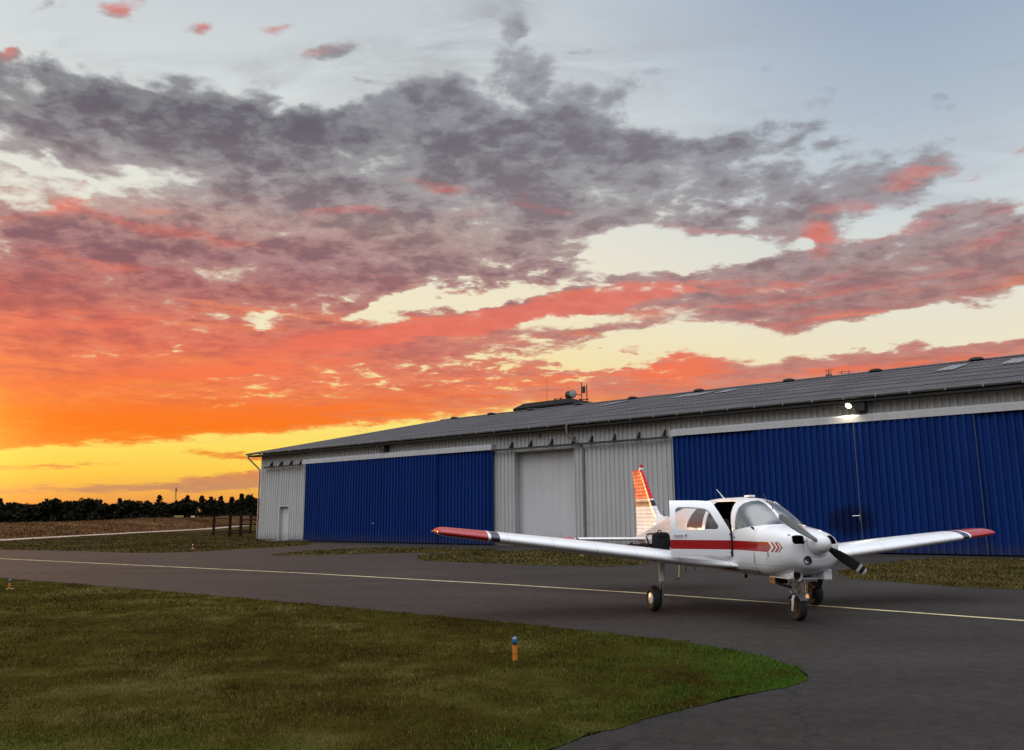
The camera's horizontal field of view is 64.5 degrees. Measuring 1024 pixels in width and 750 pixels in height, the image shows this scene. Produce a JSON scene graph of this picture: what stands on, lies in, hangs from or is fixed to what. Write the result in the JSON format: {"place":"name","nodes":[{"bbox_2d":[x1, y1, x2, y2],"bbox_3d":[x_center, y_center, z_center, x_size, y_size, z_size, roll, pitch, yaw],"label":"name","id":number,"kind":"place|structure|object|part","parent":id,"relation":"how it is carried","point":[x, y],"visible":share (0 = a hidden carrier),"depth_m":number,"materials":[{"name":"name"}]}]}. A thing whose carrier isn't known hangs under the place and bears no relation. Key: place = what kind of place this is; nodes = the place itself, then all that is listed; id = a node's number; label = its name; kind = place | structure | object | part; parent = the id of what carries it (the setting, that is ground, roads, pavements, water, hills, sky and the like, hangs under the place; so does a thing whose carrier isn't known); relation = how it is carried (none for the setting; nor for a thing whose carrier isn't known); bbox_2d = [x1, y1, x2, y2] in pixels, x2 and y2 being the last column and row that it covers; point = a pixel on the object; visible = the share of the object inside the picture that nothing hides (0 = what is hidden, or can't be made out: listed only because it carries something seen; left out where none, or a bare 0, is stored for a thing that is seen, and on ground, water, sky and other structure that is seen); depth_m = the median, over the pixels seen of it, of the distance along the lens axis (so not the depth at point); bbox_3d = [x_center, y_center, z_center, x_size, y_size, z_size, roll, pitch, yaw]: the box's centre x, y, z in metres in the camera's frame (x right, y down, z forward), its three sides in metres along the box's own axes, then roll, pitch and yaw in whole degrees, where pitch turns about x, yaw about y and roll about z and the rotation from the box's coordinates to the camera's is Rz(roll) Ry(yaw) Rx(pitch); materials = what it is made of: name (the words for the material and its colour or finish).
{"place":"outdoors","nodes":[
{"label":"outdoors","id":0,"kind":"place"},
{"bbox_2d":[0,525,248,540],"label":"path","id":1,"kind":"structure","parent":0,"point":[110,533],"depth_m":87.22,"materials":[{"name":"grey concrete"}]},
{"bbox_2d":[0,525,319,552],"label":"airfield grass","id":2,"kind":"structure","parent":0,"point":[170,543],"depth_m":53.46,"materials":[{"name":"plant"}]},
{"bbox_2d":[212,512,258,535],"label":"fence","id":3,"kind":"object","parent":2,"relation":"on","point":[240,530],"visible":0.56,"depth_m":74.75,"materials":[{"name":"wood"}]},
{"bbox_2d":[0,516,807,749],"bbox_3d":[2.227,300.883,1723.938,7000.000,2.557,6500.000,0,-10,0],"label":"ground","id":4,"kind":"structure","parent":0,"point":[223,522],"depth_m":119.04,"materials":[{"name":"green plant"}]},
{"bbox_2d":[37,497,66,521],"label":"deciduous tree","id":5,"kind":"object","parent":4,"relation":"on","point":[54,505],"visible":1,"depth_m":294.59,"materials":[{"name":"green plant"}]},
{"bbox_2d":[75,499,99,520],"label":"deciduous tree","id":6,"kind":"object","parent":4,"relation":"on","point":[86,506],"visible":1,"depth_m":293.88,"materials":[{"name":"green plant"}]},
{"bbox_2d":[0,515,258,538],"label":"dry field grass","id":7,"kind":"structure","parent":4,"relation":"on","point":[42,529],"depth_m":120.87,"materials":[{"name":"brown plant"}]},
{"bbox_2d":[0,494,259,522],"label":"distant wood","id":8,"kind":"object","parent":4,"relation":"on","point":[15,512],"visible":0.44,"depth_m":315.11,"materials":[{"name":"green plant"}]},
{"bbox_2d":[121,498,143,518],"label":"deciduous tree","id":9,"kind":"object","parent":4,"relation":"on","point":[129,506],"visible":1,"depth_m":295.04,"materials":[{"name":"green plant"}]},
{"bbox_2d":[152,494,166,516],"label":"conifer tree","id":10,"kind":"object","parent":4,"relation":"on","point":[158,506],"visible":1,"depth_m":296.10,"materials":[{"name":"green plant"}]},
{"bbox_2d":[194,495,207,516],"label":"conifer tree","id":11,"kind":"object","parent":4,"relation":"on","point":[201,503],"visible":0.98,"depth_m":295.90,"materials":[{"name":"green plant"}]},
{"bbox_2d":[203,496,216,516],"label":"conifer tree","id":12,"kind":"object","parent":4,"relation":"on","point":[210,501],"visible":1,"depth_m":295.94,"materials":[{"name":"green plant"}]},
{"bbox_2d":[213,496,225,516],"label":"conifer tree","id":13,"kind":"object","parent":4,"relation":"on","point":[220,503],"visible":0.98,"depth_m":295.99,"materials":[{"name":"green plant"}]},
{"bbox_2d":[225,497,237,515],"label":"conifer tree","id":14,"kind":"object","parent":4,"relation":"on","point":[231,505],"visible":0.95,"depth_m":295.71,"materials":[{"name":"green plant"}]},
{"bbox_2d":[234,493,246,514],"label":"conifer tree","id":15,"kind":"object","parent":4,"relation":"on","point":[241,502],"visible":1,"depth_m":296.01,"materials":[{"name":"green plant"}]},
{"bbox_2d":[513,398,591,410],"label":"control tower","id":16,"kind":"structure","parent":4,"relation":"on","point":[552,403],"depth_m":95.83,"materials":[{"name":"grey metal"}]},
{"bbox_2d":[565,390,575,397],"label":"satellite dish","id":17,"kind":"object","parent":16,"relation":"on","point":[570,394],"visible":0.84,"depth_m":98.29,"materials":[{"name":"white metal"}]},
{"bbox_2d":[576,382,587,399],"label":"panel antenna mast","id":18,"kind":"object","parent":16,"relation":"on","point":[582,389],"visible":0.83,"depth_m":97.67,"materials":[{"name":"black metal"}]},
{"bbox_2d":[246,354,1023,556],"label":"hangar","id":19,"kind":"structure","parent":4,"relation":"on","point":[938,447],"depth_m":39.78,"materials":[{"name":"metal"}]},
{"bbox_2d":[281,507,287,539],"bbox_3d":[-16.153,10.609,58.011,1.070,2.360,0.134,-8,-13,39],"label":"personnel door","id":20,"kind":"structure","parent":19,"relation":"in","point":[285,509],"depth_m":58.16,"materials":[{"name":"silver metal"}]},
{"bbox_2d":[303,454,438,542],"bbox_3d":[-9.361,8.020,52.035,12.840,5.250,0.165,-8,-13,39],"label":"sliding door","id":21,"kind":"structure","parent":19,"relation":"in","point":[392,499],"depth_m":51.53,"materials":[{"name":"blue metal"}]},
{"bbox_2d":[376,445,388,451],"bbox_3d":[-8.270,4.678,51.766,0.772,0.406,0.479,-8,-13,39],"label":"floodlight","id":22,"kind":"object","parent":19,"relation":"attached to","point":[384,448],"visible":1,"depth_m":51.55,"materials":[{"name":"black metal"}]},
{"bbox_2d":[438,451,493,543],"bbox_3d":[-2.732,7.076,46.788,4.310,5.210,0.135,-8,-13,39],"label":"sliding door","id":23,"kind":"structure","parent":19,"relation":"in","point":[466,479],"depth_m":46.69,"materials":[{"name":"blue metal"}]},
{"bbox_2d":[523,449,574,537],"bbox_3d":[1.978,6.610,43.816,3.550,5.020,0.027,-8,-13,39],"label":"roller door","id":24,"kind":"structure","parent":19,"relation":"in","point":[548,476],"depth_m":43.82,"materials":[{"name":"white metal"}]},
{"bbox_2d":[673,431,757,511],"bbox_3d":[9.325,5.278,36.983,4.200,5.210,0.135,-8,-13,39],"label":"sliding door","id":25,"kind":"structure","parent":19,"relation":"in","point":[704,464],"depth_m":37.16,"materials":[{"name":"blue metal"}]},
{"bbox_2d":[754,422,862,542],"bbox_3d":[12.442,4.764,34.284,4.265,5.250,0.197,-8,-13,39],"label":"sliding door","id":26,"kind":"structure","parent":19,"relation":"in","point":[811,472],"depth_m":34.12,"materials":[{"name":"blue metal"}]},
{"bbox_2d":[845,402,867,411],"bbox_3d":[14.204,1.325,33.489,0.772,0.406,0.479,-8,-13,39],"label":"floodlight","id":27,"kind":"object","parent":19,"relation":"attached to","point":[860,406],"visible":1,"depth_m":33.28,"materials":[{"name":"black metal"}]},
{"bbox_2d":[854,413,988,554],"bbox_3d":[15.795,4.270,31.597,4.365,5.250,0.135,-8,-13,39],"label":"sliding door","id":28,"kind":"structure","parent":19,"relation":"in","point":[918,475],"depth_m":31.51,"materials":[{"name":"blue metal"}]},
{"bbox_2d":[974,410,1023,554],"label":"sliding door","id":29,"kind":"structure","parent":19,"relation":"in","point":[1000,435],"depth_m":29.85,"materials":[{"name":"blue metal"}]},
{"bbox_2d":[0,578,808,749],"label":"lawn","id":30,"kind":"structure","parent":0,"point":[20,673],"depth_m":7.98,"materials":[{"name":"plant"}]},
{"bbox_2d":[512,637,517,660],"bbox_3d":[0.033,3.036,8.975,0.074,0.274,0.074,3,-12,-21],"label":"taxiway light","id":31,"kind":"object","parent":30,"relation":"on","point":[514,644],"visible":0.92,"depth_m":8.96,"materials":[{"name":"orange paint"}]},
{"bbox_2d":[0,541,1023,749],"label":"taxiway","id":32,"kind":"structure","parent":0,"point":[884,680],"depth_m":12.55,"materials":[{"name":"grey asphalt"}]},
{"bbox_2d":[278,548,497,555],"bbox_3d":[-6.250,8.389,38.745,10.656,0.001,6.970,4,-11,-24],"label":"grass strip","id":33,"kind":"object","parent":32,"relation":"on","point":[305,554],"depth_m":36.53,"materials":[{"name":"plant"}]},
{"bbox_2d":[0,558,1023,620],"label":"line marking","id":34,"kind":"object","parent":32,"relation":"on","point":[605,590],"visible":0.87,"depth_m":16.77,"materials":[{"name":"paint"}]},
{"bbox_2d":[418,550,654,565],"bbox_3d":[1.104,7.192,32.193,9.813,0.001,13.805,0,-10,0],"label":"grass strip","id":35,"kind":"object","parent":32,"relation":"on","point":[533,560],"depth_m":29.46,"materials":[{"name":"plant"}]},
{"bbox_2d":[431,464,994,620],"bbox_3d":[3.900,2.716,14.501,8.300,2.713,8.144,-6,-11,28],"label":"light aircraft","id":36,"kind":"object","parent":32,"relation":"on","point":[774,541],"visible":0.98,"depth_m":13.11,"materials":[{"name":"paint"}]},
{"bbox_2d":[628,542,651,547],"bbox_3d":[2.328,3.028,14.414,0.680,0.122,0.322,-2,-10,11],"label":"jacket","id":37,"kind":"object","parent":36,"relation":"on","point":[641,545],"visible":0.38,"depth_m":14.37,"materials":[{"name":"fabric"}]},
{"bbox_2d":[646,530,670,549],"bbox_3d":[2.605,2.910,14.241,0.414,0.376,0.333,6,-12,-33],"label":"backpack","id":38,"kind":"object","parent":36,"relation":"on","point":[660,539],"visible":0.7,"depth_m":14.18,"materials":[{"name":"fabric"}]},
{"bbox_3d":[3.065,2.495,13.237,0.961,0.892,0.319,-1,-10,9],"label":"cabin door","id":39,"kind":"part","parent":36,"relation":"part of","materials":[{"name":"paint"}]},
{"bbox_3d":[4.196,2.600,14.677,0.116,0.345,0.676,2,-10,-15],"label":"side window","id":40,"kind":"part","parent":36,"relation":"part of","materials":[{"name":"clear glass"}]},
{"bbox_3d":[4.413,2.446,13.826,0.133,0.362,0.675,3,-10,-13],"label":"side window","id":41,"kind":"part","parent":36,"relation":"part of","materials":[{"name":"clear glass"}]},
{"bbox_2d":[837,558,1023,588],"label":"grass strip","id":42,"kind":"object","parent":32,"relation":"on","point":[962,584],"depth_m":20.95,"materials":[{"name":"plant"}]},
{"bbox_2d":[0,0,1023,518],"label":"sky","id":43,"kind":"structure","parent":0,"point":[230,230],"materials":[{"name":"orange"}]},
{"bbox_2d":[273,546,1023,589],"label":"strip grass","id":44,"kind":"structure","parent":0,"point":[545,556],"depth_m":26.47,"materials":[{"name":"green plant"}]}
]}

